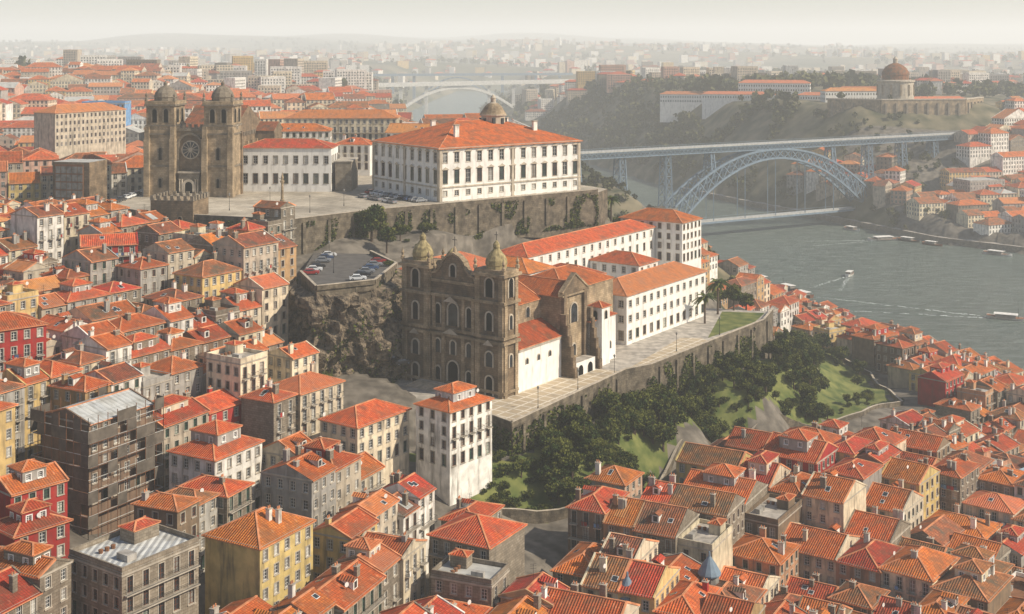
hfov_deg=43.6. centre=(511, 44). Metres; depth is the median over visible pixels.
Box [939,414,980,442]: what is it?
townhouse
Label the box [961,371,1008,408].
townhouse
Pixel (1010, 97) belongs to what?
riverside city block
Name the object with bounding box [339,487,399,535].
townhouse
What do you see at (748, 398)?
broadleaf tree
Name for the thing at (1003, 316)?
river boat
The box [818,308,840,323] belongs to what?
townhouse
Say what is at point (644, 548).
townhouse
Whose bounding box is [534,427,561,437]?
broadleaf tree
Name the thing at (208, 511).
townhouse
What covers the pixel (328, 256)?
parked car
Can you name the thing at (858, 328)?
townhouse
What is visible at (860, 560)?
townhouse
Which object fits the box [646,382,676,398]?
broadleaf tree
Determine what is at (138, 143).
townhouse
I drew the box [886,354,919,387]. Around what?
townhouse
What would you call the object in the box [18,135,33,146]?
townhouse
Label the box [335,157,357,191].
stone annex
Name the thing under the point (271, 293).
townhouse
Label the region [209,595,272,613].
townhouse
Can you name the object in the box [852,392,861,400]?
broadleaf tree
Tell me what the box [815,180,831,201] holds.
townhouse
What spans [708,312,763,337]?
terrace lawn
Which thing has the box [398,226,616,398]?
baroque church
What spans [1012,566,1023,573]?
townhouse
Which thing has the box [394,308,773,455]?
church terrace
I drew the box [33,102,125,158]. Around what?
long beige building
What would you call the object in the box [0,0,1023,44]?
sky
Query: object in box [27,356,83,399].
townhouse
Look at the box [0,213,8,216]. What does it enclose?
townhouse
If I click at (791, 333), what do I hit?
broadleaf tree
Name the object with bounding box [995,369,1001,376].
townhouse
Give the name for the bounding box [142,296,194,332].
townhouse
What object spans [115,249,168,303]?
townhouse
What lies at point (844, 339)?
townhouse
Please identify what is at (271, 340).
townhouse
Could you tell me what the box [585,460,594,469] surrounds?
bush
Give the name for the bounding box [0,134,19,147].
townhouse
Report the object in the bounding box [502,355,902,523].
garden wall
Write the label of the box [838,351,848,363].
broadleaf tree
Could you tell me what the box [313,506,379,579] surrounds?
townhouse
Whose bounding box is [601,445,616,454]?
broadleaf tree
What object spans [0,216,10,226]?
townhouse
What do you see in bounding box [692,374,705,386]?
broadleaf tree
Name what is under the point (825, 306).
townhouse
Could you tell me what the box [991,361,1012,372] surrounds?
townhouse
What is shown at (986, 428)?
townhouse
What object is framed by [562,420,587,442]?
broadleaf tree
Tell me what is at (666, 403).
broadleaf tree
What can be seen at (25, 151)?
townhouse
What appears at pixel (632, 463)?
broadleaf tree
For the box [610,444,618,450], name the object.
broadleaf tree
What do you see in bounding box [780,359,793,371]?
broadleaf tree
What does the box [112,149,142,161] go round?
townhouse
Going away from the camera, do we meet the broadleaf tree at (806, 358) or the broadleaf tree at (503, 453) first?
the broadleaf tree at (503, 453)
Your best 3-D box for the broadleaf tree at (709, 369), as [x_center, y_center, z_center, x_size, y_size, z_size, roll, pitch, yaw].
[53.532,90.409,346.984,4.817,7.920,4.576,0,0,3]
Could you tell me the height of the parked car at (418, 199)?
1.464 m
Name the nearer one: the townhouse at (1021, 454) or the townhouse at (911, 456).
the townhouse at (911, 456)
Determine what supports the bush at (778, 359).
on the ground terrain at (546, 547)
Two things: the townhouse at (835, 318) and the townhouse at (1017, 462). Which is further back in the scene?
the townhouse at (835, 318)
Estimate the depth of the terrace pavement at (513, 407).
306.84 m
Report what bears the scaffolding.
on the ground terrain at (546, 547)
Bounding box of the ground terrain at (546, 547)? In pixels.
[0,33,1023,613]
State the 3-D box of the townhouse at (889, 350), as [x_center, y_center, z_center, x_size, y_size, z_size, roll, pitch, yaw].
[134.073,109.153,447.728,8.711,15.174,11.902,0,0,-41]
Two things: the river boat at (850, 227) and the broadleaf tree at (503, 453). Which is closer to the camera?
the broadleaf tree at (503, 453)
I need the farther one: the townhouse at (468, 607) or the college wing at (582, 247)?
the college wing at (582, 247)
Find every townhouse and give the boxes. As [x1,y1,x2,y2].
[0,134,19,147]
[0,145,9,150]
[0,150,22,172]
[0,160,7,199]
[0,194,4,202]
[0,202,14,213]
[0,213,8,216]
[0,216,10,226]
[0,227,9,237]
[0,230,37,261]
[0,247,8,264]
[0,259,28,274]
[0,274,16,286]
[0,281,38,318]
[0,295,12,311]
[0,311,48,370]
[0,354,49,459]
[0,372,27,462]
[0,394,18,475]
[0,456,68,517]
[0,497,73,558]
[0,538,73,613]
[0,565,42,613]
[2,254,50,280]
[4,197,20,208]
[4,219,10,236]
[4,271,62,293]
[8,147,32,155]
[8,171,40,205]
[9,198,64,265]
[12,247,58,266]
[14,196,52,210]
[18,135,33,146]
[21,147,33,150]
[22,149,58,171]
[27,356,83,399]
[31,147,56,154]
[38,199,66,204]
[38,285,67,318]
[39,260,89,280]
[39,306,87,340]
[40,166,52,199]
[44,342,107,373]
[46,331,61,356]
[47,371,113,409]
[48,200,90,255]
[53,152,112,199]
[56,278,112,310]
[60,318,124,349]
[62,242,118,286]
[64,193,104,202]
[66,299,118,323]
[68,515,200,613]
[69,198,110,219]
[72,328,132,364]
[76,216,122,248]
[79,225,138,263]
[83,361,143,393]
[90,151,107,154]
[91,281,141,302]
[98,154,116,156]
[98,197,129,217]
[104,157,118,161]
[109,206,151,232]
[110,293,140,316]
[110,305,166,335]
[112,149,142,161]
[112,162,127,198]
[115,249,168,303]
[116,154,128,157]
[120,155,142,193]
[125,332,172,364]
[126,140,142,148]
[126,145,140,152]
[130,488,202,558]
[131,302,152,312]
[132,362,172,399]
[134,205,168,223]
[134,220,182,255]
[141,233,194,288]
[141,280,204,309]
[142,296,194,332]
[150,350,205,396]
[152,394,210,491]
[157,327,204,360]
[163,212,193,230]
[165,478,221,574]
[166,419,264,510]
[172,223,225,241]
[172,251,242,302]
[178,473,254,526]
[182,385,241,433]
[183,321,230,352]
[187,225,222,252]
[188,296,239,323]
[192,307,218,328]
[193,249,211,263]
[195,336,268,383]
[201,499,316,613]
[202,356,205,393]
[205,340,266,400]
[206,220,227,235]
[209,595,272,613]
[212,229,279,279]
[218,310,263,342]
[219,287,262,325]
[226,217,265,234]
[233,272,289,345]
[239,378,298,446]
[241,211,281,233]
[253,200,296,242]
[253,601,301,613]
[260,444,337,527]
[261,325,284,351]
[262,431,311,470]
[268,334,319,382]
[268,580,336,613]
[270,226,297,281]
[272,361,345,438]
[295,437,363,511]
[298,558,386,613]
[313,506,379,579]
[317,398,411,486]
[331,534,401,609]
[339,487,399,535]
[343,450,385,492]
[362,530,427,604]
[379,601,432,613]
[382,469,436,573]
[393,490,420,538]
[410,587,464,613]
[413,381,494,505]
[426,510,527,595]
[428,586,493,613]
[430,548,509,606]
[438,493,504,524]
[446,118,470,122]
[488,590,547,613]
[498,568,569,607]
[539,580,639,613]
[549,538,605,591]
[565,481,629,552]
[580,541,632,598]
[584,459,644,497]
[599,525,658,562]
[602,492,649,538]
[617,549,680,613]
[632,492,699,555]
[640,471,677,503]
[652,578,722,613]
[653,552,701,581]
[669,483,744,544]
[675,441,752,483]
[678,516,733,570]
[683,462,767,511]
[700,584,765,613]
[701,238,707,250]
[701,247,710,283]
[701,259,708,283]
[708,283,727,308]
[709,251,718,281]
[710,436,728,447]
[715,573,767,603]
[718,256,748,275]
[719,559,780,602]
[722,276,757,307]
[724,426,771,454]
[728,304,755,310]
[733,523,801,589]
[735,272,764,300]
[742,450,790,493]
[745,492,802,539]
[748,264,755,273]
[751,298,770,310]
[762,428,838,473]
[764,278,770,301]
[764,599,807,613]
[767,295,799,330]
[767,302,789,331]
[767,463,811,522]
[769,305,778,326]
[769,583,800,605]
[770,284,783,299]
[773,284,787,292]
[773,326,782,340]
[784,517,859,584]
[785,289,806,297]
[786,170,805,198]
[786,571,840,600]
[789,295,802,303]
[791,159,807,172]
[791,320,817,336]
[792,292,809,300]
[793,417,841,442]
[793,605,845,613]
[794,312,815,324]
[798,587,852,613]
[799,303,808,312]
[799,307,827,320]
[801,469,866,532]
[802,300,823,309]
[806,169,820,193]
[808,159,823,172]
[810,317,840,325]
[811,147,830,159]
[812,300,829,309]
[813,320,845,348]
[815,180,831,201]
[818,300,837,309]
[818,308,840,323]
[818,419,853,434]
[821,170,834,182]
[824,457,883,493]
[825,159,843,170]
[827,578,890,613]
[831,310,847,320]
[832,169,854,201]
[833,434,873,461]
[833,530,901,587]
[835,308,855,320]
[835,328,862,353]
[839,160,859,172]
[840,316,879,327]
[843,152,864,164]
[843,504,911,544]
[848,171,870,196]
[850,323,898,366]
[850,610,865,613]
[851,326,863,330]
[852,426,908,450]
[855,440,901,470]
[859,164,875,171]
[864,176,884,197]
[866,477,923,529]
[872,169,884,177]
[872,180,891,209]
[872,590,911,613]
[874,334,914,374]
[875,152,897,170]
[877,544,960,602]
[878,408,923,429]
[880,320,903,330]
[882,451,940,519]
[884,166,905,183]
[886,179,899,188]
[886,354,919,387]
[890,185,912,205]
[890,423,950,458]
[894,327,928,354]
[896,180,921,192]
[896,326,924,335]
[897,533,953,553]
[900,449,941,465]
[903,353,930,365]
[908,346,942,360]
[908,362,932,391]
[909,418,949,435]
[910,601,921,613]
[911,514,965,546]
[917,362,964,406]
[918,405,938,418]
[918,415,961,434]
[919,584,970,613]
[920,408,942,417]
[921,337,957,356]
[922,335,937,344]
[927,503,1002,539]
[928,348,975,365]
[929,556,1013,612]
[931,433,956,451]
[933,397,981,423]
[933,452,981,513]
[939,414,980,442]
[942,450,994,474]
[944,431,969,449]
[947,530,1011,562]
[947,608,982,613]
[950,541,1014,574]
[954,364,973,383]
[955,604,1008,613]
[956,379,995,410]
[958,343,979,356]
[961,355,995,376]
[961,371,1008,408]
[962,351,988,361]
[962,482,1023,527]
[968,397,989,423]
[968,441,979,452]
[972,422,1011,436]
[974,430,1020,454]
[974,447,1011,467]
[976,437,999,451]
[978,458,1023,496]
[980,352,1003,362]
[982,414,1015,436]
[986,406,1023,430]
[990,523,1023,567]
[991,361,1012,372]
[991,451,1023,469]
[992,359,1023,375]
[994,373,1023,386]
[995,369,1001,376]
[995,596,1023,613]
[1002,396,1023,411]
[1004,382,1023,403]
[1006,431,1023,452]
[1009,571,1023,597]
[1011,428,1023,443]
[1011,474,1023,498]
[1011,509,1023,526]
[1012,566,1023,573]
[1014,452,1023,457]
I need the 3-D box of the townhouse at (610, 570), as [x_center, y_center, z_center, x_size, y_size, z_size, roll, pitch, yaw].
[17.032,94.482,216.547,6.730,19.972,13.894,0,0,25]
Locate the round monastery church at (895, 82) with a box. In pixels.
[876,56,914,98]
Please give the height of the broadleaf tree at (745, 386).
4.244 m
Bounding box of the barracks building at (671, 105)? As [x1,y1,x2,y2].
[660,91,706,121]
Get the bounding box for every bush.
[383,260,393,265]
[486,481,496,487]
[492,468,505,477]
[493,455,501,460]
[497,463,514,474]
[497,480,510,489]
[502,490,510,495]
[504,495,519,504]
[507,502,521,507]
[509,455,519,461]
[521,489,534,498]
[525,476,535,483]
[529,468,536,474]
[530,460,538,468]
[537,503,546,507]
[548,504,556,508]
[569,467,580,476]
[577,476,591,486]
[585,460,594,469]
[586,453,602,461]
[600,453,614,460]
[623,435,632,439]
[694,419,705,426]
[711,384,718,392]
[715,397,724,406]
[721,396,730,401]
[731,402,741,410]
[735,384,742,389]
[736,417,746,423]
[740,377,752,384]
[755,394,763,399]
[771,356,782,363]
[779,407,790,414]
[780,402,791,407]
[833,359,841,364]
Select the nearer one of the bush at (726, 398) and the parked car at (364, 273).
the parked car at (364, 273)
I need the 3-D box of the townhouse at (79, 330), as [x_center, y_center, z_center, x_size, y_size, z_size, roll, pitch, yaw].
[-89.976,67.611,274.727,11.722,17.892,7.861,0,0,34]
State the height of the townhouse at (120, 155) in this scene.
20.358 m
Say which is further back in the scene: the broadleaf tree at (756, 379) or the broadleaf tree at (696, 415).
the broadleaf tree at (756, 379)
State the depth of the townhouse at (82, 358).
254.25 m
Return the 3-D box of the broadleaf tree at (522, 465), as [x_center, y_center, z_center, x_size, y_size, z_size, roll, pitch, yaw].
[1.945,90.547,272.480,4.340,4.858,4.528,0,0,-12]
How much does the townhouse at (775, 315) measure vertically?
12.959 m
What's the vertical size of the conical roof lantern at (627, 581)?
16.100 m
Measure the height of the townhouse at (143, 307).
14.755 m
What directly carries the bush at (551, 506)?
on the ground terrain at (546, 547)
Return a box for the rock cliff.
[288,268,408,382]
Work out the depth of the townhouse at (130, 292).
305.30 m
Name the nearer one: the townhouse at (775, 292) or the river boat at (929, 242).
the townhouse at (775, 292)
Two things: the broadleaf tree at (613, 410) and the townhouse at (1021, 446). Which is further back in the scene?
the townhouse at (1021, 446)
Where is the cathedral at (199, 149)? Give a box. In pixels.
[143,81,282,197]
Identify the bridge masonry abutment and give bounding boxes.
[654,206,677,209]
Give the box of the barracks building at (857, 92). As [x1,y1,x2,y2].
[820,87,876,101]
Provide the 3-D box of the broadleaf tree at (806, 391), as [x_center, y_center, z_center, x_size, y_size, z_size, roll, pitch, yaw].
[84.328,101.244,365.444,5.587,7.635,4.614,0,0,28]
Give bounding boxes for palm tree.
[608,195,620,221]
[692,292,717,323]
[706,278,730,314]
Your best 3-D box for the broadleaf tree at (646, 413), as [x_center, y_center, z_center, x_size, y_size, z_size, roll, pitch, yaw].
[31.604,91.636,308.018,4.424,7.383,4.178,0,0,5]
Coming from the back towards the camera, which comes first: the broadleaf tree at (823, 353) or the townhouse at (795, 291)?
the townhouse at (795, 291)
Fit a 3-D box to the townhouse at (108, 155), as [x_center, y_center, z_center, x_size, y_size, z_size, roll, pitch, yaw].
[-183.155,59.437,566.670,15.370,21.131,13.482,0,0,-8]
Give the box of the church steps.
[405,378,478,393]
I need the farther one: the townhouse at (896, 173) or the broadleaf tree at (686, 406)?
the townhouse at (896, 173)
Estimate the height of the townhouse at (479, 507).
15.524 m
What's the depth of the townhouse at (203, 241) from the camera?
329.49 m
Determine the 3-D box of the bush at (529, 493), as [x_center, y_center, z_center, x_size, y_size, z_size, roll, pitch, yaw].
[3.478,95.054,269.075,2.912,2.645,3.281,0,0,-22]
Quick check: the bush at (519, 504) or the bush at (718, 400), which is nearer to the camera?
the bush at (519, 504)
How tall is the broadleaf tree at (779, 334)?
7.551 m
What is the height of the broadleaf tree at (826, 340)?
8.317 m
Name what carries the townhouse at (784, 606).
on the ground terrain at (546, 547)
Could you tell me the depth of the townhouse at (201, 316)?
296.20 m
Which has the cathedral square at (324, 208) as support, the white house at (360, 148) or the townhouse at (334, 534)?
the white house at (360, 148)
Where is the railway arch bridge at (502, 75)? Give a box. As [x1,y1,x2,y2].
[373,73,572,102]
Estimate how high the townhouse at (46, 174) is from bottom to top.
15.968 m
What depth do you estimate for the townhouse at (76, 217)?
342.33 m
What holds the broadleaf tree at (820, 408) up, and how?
on the ground terrain at (546, 547)
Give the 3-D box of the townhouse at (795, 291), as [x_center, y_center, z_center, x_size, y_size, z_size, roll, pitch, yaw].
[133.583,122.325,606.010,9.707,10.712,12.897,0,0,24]
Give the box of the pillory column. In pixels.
[280,172,284,201]
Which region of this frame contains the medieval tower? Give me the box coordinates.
[150,191,208,222]
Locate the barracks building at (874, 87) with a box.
[842,86,876,88]
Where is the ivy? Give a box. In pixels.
[217,192,764,455]
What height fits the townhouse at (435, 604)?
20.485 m
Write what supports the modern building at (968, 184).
on the ground terrain at (546, 547)
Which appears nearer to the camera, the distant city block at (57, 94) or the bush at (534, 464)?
the bush at (534, 464)
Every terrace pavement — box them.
[492,368,616,419]
[634,338,706,365]
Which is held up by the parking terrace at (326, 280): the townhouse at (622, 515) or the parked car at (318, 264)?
the parked car at (318, 264)
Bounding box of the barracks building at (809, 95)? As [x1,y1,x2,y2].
[798,92,819,99]
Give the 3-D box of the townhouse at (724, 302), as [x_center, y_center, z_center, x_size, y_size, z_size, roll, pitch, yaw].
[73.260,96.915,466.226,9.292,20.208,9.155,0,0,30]
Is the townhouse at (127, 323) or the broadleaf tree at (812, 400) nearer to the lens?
the townhouse at (127, 323)
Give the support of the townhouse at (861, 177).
on the ground terrain at (546, 547)
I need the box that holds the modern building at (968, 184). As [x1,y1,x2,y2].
[953,177,1004,191]
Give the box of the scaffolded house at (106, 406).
[42,388,153,534]
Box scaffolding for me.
[30,383,163,539]
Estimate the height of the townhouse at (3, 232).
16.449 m
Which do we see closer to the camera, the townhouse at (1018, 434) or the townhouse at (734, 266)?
the townhouse at (1018, 434)
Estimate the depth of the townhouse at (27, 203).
380.11 m
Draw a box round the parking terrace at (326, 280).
[299,250,396,301]
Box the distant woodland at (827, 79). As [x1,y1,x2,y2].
[0,37,1023,145]
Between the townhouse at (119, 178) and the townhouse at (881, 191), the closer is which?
the townhouse at (119, 178)
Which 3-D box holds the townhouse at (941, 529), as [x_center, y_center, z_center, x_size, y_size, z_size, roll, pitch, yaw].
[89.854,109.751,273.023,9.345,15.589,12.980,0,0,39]
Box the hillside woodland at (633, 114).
[530,72,990,228]
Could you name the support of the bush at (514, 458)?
on the ground terrain at (546, 547)
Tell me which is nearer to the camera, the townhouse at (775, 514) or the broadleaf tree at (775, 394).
the townhouse at (775, 514)
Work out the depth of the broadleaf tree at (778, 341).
376.96 m
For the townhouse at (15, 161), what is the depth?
457.92 m
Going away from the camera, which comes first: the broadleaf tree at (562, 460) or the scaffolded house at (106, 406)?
the scaffolded house at (106, 406)
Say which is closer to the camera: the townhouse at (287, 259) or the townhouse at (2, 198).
the townhouse at (287, 259)
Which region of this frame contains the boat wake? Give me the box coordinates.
[814,240,985,317]
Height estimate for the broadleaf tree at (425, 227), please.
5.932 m
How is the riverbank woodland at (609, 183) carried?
on the ground terrain at (546, 547)
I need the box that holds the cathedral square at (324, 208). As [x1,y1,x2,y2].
[116,175,607,254]
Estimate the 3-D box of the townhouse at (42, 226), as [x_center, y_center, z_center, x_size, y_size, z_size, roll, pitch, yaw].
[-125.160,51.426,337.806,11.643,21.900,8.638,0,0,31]
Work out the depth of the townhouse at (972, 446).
329.63 m
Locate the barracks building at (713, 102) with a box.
[702,91,775,118]
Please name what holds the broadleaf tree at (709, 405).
on the ground terrain at (546, 547)
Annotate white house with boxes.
[281,123,332,141]
[284,109,400,142]
[336,134,371,175]
[385,119,442,136]
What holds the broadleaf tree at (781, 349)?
on the ground terrain at (546, 547)
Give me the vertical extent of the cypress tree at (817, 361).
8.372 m
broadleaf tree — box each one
[354,203,388,241]
[376,226,396,252]
[393,223,408,240]
[416,221,433,232]
[489,492,505,503]
[494,449,507,458]
[512,457,531,477]
[527,456,539,462]
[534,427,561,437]
[534,465,562,481]
[539,429,569,449]
[541,443,573,479]
[544,477,571,504]
[550,454,577,479]
[559,403,585,424]
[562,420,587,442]
[562,448,586,478]
[562,481,581,501]
[569,410,592,424]
[569,418,599,441]
[574,428,593,444]
[579,438,602,462]
[591,387,622,412]
[596,433,616,446]
[597,417,615,429]
[601,414,622,424]
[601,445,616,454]
[602,423,621,442]
[606,456,626,466]
[608,392,637,412]
[608,406,626,418]
[608,417,631,444]
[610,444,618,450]
[612,215,620,222]
[613,450,634,465]
[617,408,636,421]
[617,455,636,468]
[628,389,650,401]
[629,420,644,433]
[630,411,647,434]
[630,455,639,469]
[632,397,653,411]
[636,410,651,436]
[639,419,667,443]
[642,471,654,486]
[644,409,656,424]
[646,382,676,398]
[648,394,670,420]
[649,422,677,451]
[656,396,670,414]
[656,418,672,425]
[659,405,688,432]
[665,393,687,407]
[678,382,703,395]
[682,401,690,411]
[684,391,703,412]
[685,377,703,398]
[686,400,700,417]
[686,409,716,424]
[686,410,702,420]
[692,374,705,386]
[698,423,718,438]
[699,394,716,414]
[701,363,717,380]
[705,424,721,442]
[707,416,728,431]
[712,357,734,367]
[713,289,727,307]
[714,366,728,380]
[721,351,746,367]
[724,283,743,309]
[724,366,743,387]
[734,358,749,377]
[739,292,754,309]
[740,382,754,394]
[741,359,761,369]
[743,362,760,383]
[744,395,752,406]
[747,385,763,399]
[753,372,776,390]
[756,371,776,391]
[761,345,771,358]
[761,361,781,374]
[768,338,790,355]
[771,390,779,399]
[773,331,783,339]
[773,339,791,356]
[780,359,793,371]
[782,352,801,363]
[784,397,799,408]
[785,370,801,390]
[786,330,798,337]
[787,336,801,344]
[791,360,803,368]
[792,366,814,379]
[794,352,812,368]
[794,383,803,393]
[798,385,816,400]
[798,403,813,419]
[800,383,817,392]
[801,395,817,405]
[806,363,817,383]
[808,346,820,358]
[808,402,829,421]
[809,337,818,346]
[813,333,831,347]
[813,349,826,364]
[813,372,829,391]
[813,374,828,386]
[814,374,829,388]
[822,408,833,418]
[831,346,849,364]
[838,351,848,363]
[842,394,851,402]
[850,374,864,384]
[851,359,867,374]
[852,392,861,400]
[860,389,874,401]
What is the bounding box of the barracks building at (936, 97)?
[914,96,963,98]
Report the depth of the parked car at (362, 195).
415.58 m
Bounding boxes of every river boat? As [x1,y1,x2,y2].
[780,283,797,290]
[799,289,813,297]
[844,225,859,231]
[845,270,853,276]
[868,235,897,240]
[897,236,919,242]
[922,237,941,245]
[983,249,1011,256]
[986,312,1023,320]
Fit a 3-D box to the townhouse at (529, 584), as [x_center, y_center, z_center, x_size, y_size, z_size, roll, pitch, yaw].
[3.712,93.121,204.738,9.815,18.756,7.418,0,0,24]
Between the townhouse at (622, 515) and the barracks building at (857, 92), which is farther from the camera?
the barracks building at (857, 92)
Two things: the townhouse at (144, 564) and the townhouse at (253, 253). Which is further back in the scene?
the townhouse at (253, 253)
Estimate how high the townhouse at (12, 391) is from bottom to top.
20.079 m
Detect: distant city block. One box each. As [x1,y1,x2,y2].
[0,62,102,67]
[0,62,120,95]
[0,82,136,123]
[0,121,33,137]
[50,91,64,99]
[57,93,154,108]
[87,65,249,100]
[126,106,298,143]
[132,91,311,119]
[140,63,265,93]
[250,85,391,103]
[302,93,418,122]
[368,99,406,111]
[397,112,412,120]
[419,113,480,122]
[508,119,529,126]
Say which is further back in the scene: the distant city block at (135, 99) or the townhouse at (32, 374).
the distant city block at (135, 99)
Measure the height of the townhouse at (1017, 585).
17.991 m
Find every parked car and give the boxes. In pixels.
[303,268,318,274]
[306,265,322,271]
[309,262,325,267]
[315,256,330,261]
[318,254,332,259]
[321,251,336,256]
[349,274,366,280]
[354,270,370,276]
[357,193,367,197]
[358,267,374,272]
[362,264,378,269]
[366,260,382,266]
[370,257,385,262]
[372,196,382,200]
[387,198,397,203]
[393,358,411,365]
[413,197,426,202]
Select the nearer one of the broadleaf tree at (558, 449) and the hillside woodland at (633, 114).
the broadleaf tree at (558, 449)
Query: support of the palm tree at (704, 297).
on the church terrace at (627, 376)
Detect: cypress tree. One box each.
[753,351,759,362]
[783,327,788,340]
[814,351,820,371]
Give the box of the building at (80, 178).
[53,159,106,200]
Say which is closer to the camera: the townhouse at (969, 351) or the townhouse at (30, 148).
the townhouse at (969, 351)
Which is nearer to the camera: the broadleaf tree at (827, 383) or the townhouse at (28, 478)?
the townhouse at (28, 478)
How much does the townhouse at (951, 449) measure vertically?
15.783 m
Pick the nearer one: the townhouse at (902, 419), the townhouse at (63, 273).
the townhouse at (63, 273)
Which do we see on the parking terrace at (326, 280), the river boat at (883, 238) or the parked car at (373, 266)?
the parked car at (373, 266)
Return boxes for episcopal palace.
[370,95,582,201]
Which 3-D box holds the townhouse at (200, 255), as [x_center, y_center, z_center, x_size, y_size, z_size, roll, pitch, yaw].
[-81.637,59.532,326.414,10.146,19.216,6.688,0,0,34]
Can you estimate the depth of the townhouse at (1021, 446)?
344.59 m
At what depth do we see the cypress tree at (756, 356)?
365.79 m
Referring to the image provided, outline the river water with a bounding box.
[409,91,1023,369]
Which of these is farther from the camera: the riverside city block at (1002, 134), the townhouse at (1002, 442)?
the riverside city block at (1002, 134)
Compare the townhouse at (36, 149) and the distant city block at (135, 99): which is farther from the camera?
the distant city block at (135, 99)
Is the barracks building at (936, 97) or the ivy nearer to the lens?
the ivy
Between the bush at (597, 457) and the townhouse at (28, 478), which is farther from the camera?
the bush at (597, 457)
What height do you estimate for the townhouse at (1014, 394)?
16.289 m
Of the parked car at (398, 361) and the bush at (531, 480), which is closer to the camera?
the bush at (531, 480)
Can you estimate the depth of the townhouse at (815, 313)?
521.60 m
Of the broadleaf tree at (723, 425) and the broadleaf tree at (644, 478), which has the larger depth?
the broadleaf tree at (723, 425)
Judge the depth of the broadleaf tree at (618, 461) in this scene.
282.97 m
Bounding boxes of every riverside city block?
[906,182,1023,235]
[939,129,1009,190]
[969,108,1023,183]
[996,98,1023,111]
[1004,96,1023,99]
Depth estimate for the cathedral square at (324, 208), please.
403.04 m
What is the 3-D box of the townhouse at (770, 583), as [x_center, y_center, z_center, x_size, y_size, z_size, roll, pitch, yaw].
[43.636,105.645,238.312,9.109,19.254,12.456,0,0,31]
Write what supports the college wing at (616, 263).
on the ground terrain at (546, 547)
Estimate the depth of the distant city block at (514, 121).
724.99 m
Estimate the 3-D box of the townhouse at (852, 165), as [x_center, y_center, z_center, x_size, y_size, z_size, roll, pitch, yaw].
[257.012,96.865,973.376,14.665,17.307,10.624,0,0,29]
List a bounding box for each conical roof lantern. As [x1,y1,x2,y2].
[619,571,631,600]
[698,551,720,585]
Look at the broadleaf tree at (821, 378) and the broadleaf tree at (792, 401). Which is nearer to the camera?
the broadleaf tree at (792, 401)
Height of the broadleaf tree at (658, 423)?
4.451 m
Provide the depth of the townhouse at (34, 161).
460.23 m
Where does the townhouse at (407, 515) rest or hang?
on the ground terrain at (546, 547)
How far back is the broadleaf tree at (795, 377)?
367.52 m
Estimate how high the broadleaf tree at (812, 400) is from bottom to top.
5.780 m
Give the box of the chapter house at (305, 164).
[243,138,339,191]
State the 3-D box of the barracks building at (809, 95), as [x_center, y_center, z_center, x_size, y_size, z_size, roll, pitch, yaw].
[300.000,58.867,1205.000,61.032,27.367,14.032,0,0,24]
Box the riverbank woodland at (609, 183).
[581,161,788,332]
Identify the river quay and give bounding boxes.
[682,187,1023,251]
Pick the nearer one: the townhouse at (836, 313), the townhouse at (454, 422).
the townhouse at (454, 422)
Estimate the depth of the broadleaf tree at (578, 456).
273.15 m
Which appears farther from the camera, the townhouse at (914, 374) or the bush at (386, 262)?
the townhouse at (914, 374)
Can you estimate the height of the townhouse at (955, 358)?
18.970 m
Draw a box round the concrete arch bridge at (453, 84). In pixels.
[379,79,574,113]
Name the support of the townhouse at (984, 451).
on the ground terrain at (546, 547)
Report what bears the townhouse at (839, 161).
on the ground terrain at (546, 547)
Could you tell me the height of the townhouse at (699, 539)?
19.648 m
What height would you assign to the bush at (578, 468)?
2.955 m
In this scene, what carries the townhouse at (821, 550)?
on the ground terrain at (546, 547)
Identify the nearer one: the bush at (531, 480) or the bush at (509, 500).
the bush at (509, 500)
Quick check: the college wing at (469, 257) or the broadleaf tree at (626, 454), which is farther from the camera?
the college wing at (469, 257)
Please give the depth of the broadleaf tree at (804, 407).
358.91 m
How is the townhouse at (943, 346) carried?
on the ground terrain at (546, 547)
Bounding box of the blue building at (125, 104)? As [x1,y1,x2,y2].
[82,101,130,125]
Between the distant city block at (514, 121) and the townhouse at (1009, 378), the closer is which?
the townhouse at (1009, 378)
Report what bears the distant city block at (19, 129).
on the ground terrain at (546, 547)
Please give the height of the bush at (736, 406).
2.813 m
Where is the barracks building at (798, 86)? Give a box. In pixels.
[738,79,810,93]
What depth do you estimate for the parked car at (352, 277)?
319.24 m
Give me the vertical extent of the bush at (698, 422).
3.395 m
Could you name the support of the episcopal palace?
on the cathedral square at (324, 208)
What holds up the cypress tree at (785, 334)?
on the ground terrain at (546, 547)
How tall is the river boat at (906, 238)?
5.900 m
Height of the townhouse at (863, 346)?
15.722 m
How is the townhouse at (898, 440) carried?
on the ground terrain at (546, 547)
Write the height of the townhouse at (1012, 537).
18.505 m
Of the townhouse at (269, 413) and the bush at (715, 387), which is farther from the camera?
the bush at (715, 387)
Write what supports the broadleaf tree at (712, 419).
on the ground terrain at (546, 547)
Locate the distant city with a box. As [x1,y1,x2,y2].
[0,37,1023,120]
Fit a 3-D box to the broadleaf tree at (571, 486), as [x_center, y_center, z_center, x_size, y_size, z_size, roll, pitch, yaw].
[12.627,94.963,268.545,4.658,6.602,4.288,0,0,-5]
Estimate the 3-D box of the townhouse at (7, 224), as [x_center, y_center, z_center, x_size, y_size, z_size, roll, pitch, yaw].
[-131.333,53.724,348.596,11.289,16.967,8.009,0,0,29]
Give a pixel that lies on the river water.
(915, 280)
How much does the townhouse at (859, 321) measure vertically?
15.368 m
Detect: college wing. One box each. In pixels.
[398,251,507,270]
[501,219,656,267]
[505,255,555,274]
[553,263,606,273]
[589,250,659,278]
[613,261,707,344]
[619,207,702,267]
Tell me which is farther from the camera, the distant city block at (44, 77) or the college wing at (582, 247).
the distant city block at (44, 77)
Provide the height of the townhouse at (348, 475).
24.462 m
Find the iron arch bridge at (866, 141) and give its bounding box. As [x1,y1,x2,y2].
[581,131,955,224]
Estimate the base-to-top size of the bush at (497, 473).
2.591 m
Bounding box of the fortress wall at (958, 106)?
[827,97,983,117]
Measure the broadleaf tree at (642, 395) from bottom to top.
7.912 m

